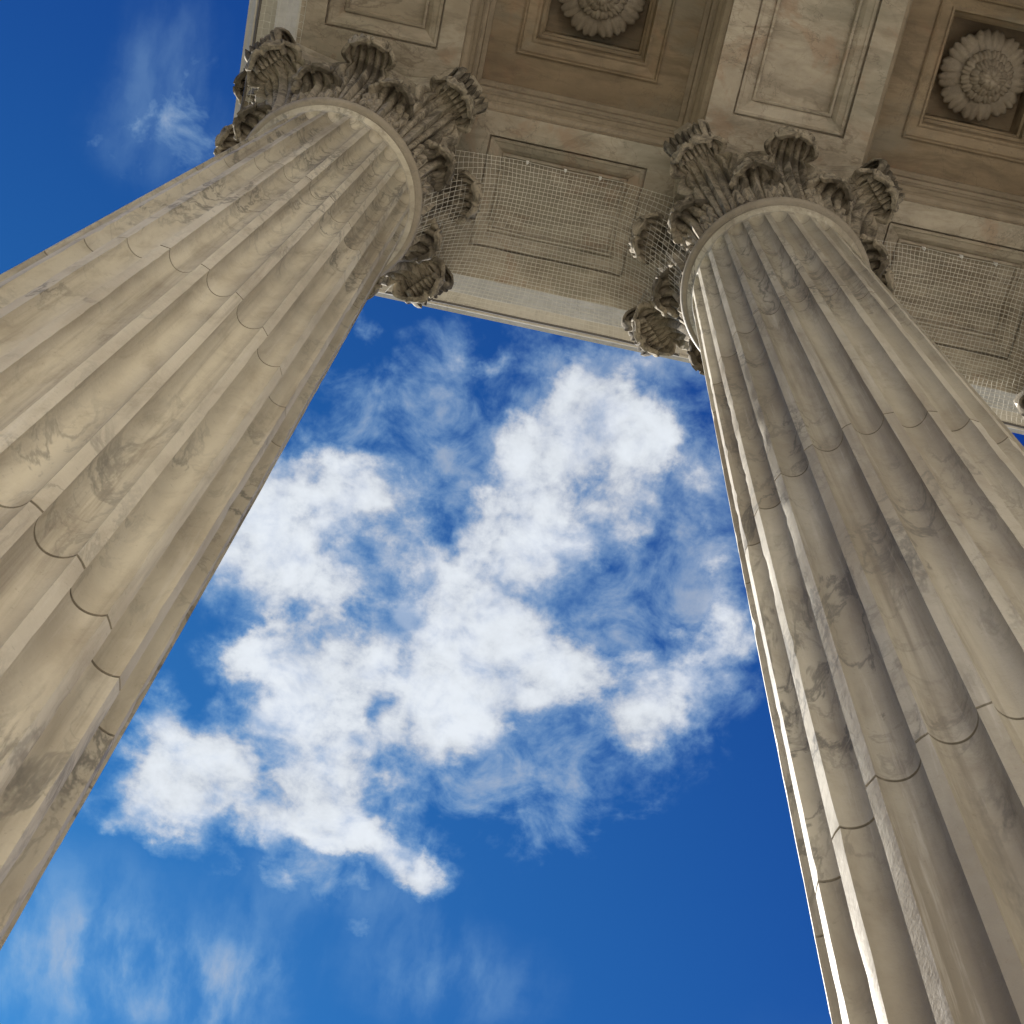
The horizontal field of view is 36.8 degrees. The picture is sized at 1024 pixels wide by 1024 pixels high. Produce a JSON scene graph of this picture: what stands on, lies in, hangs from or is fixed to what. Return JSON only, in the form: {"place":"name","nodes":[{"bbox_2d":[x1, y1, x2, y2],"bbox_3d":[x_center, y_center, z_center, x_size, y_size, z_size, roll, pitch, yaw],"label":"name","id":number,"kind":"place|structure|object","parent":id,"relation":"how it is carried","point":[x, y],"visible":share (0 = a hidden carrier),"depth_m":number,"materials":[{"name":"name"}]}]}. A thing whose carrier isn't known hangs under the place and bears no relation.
{"place":"outdoors","nodes":[
{"label":"outdoors","id":0,"kind":"place"},
{"bbox_2d":[0,0,1023,1023],"label":"sky","id":1,"kind":"structure","parent":0,"point":[465,718],"materials":[{"name":"blue"}]},
{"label":"portico floor","id":2,"kind":"structure","parent":0,"visible":0},
{"bbox_2d":[0,27,487,949],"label":"fluted column","id":3,"kind":"structure","parent":2,"relation":"on","point":[170,351],"depth_m":7.62,"materials":[{"name":"stone"}]},
{"bbox_2d":[233,0,1023,434],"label":"portico roof","id":4,"kind":"structure","parent":3,"relation":"on","point":[925,98],"depth_m":17.83,"materials":[{"name":"stone"}]},
{"bbox_2d":[240,0,306,109],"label":"bird net","id":5,"kind":"object","parent":4,"relation":"hanging from","point":[253,43],"visible":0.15,"depth_m":17.05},
{"bbox_2d":[385,150,686,356],"bbox_3d":[0.380,-2.747,16.966,3.523,1.998,1.822,12,-69,-1],"label":"bird net","id":6,"kind":"object","parent":4,"relation":"hanging from","point":[533,320],"visible":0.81,"depth_m":17.59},
{"bbox_2d":[878,240,1023,428],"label":"bird net","id":7,"kind":"object","parent":4,"relation":"hanging from","point":[996,264],"visible":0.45,"depth_m":17.67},
{"bbox_2d":[621,119,1023,1023],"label":"fluted column","id":8,"kind":"structure","parent":2,"relation":"on","point":[871,449],"depth_m":7.40,"materials":[{"name":"stone"}]},
{"bbox_2d":[1013,386,1023,418],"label":"fluted column","id":9,"kind":"structure","parent":2,"relation":"on","point":[1020,404],"depth_m":17.63,"materials":[{"name":"stone"}]}
]}

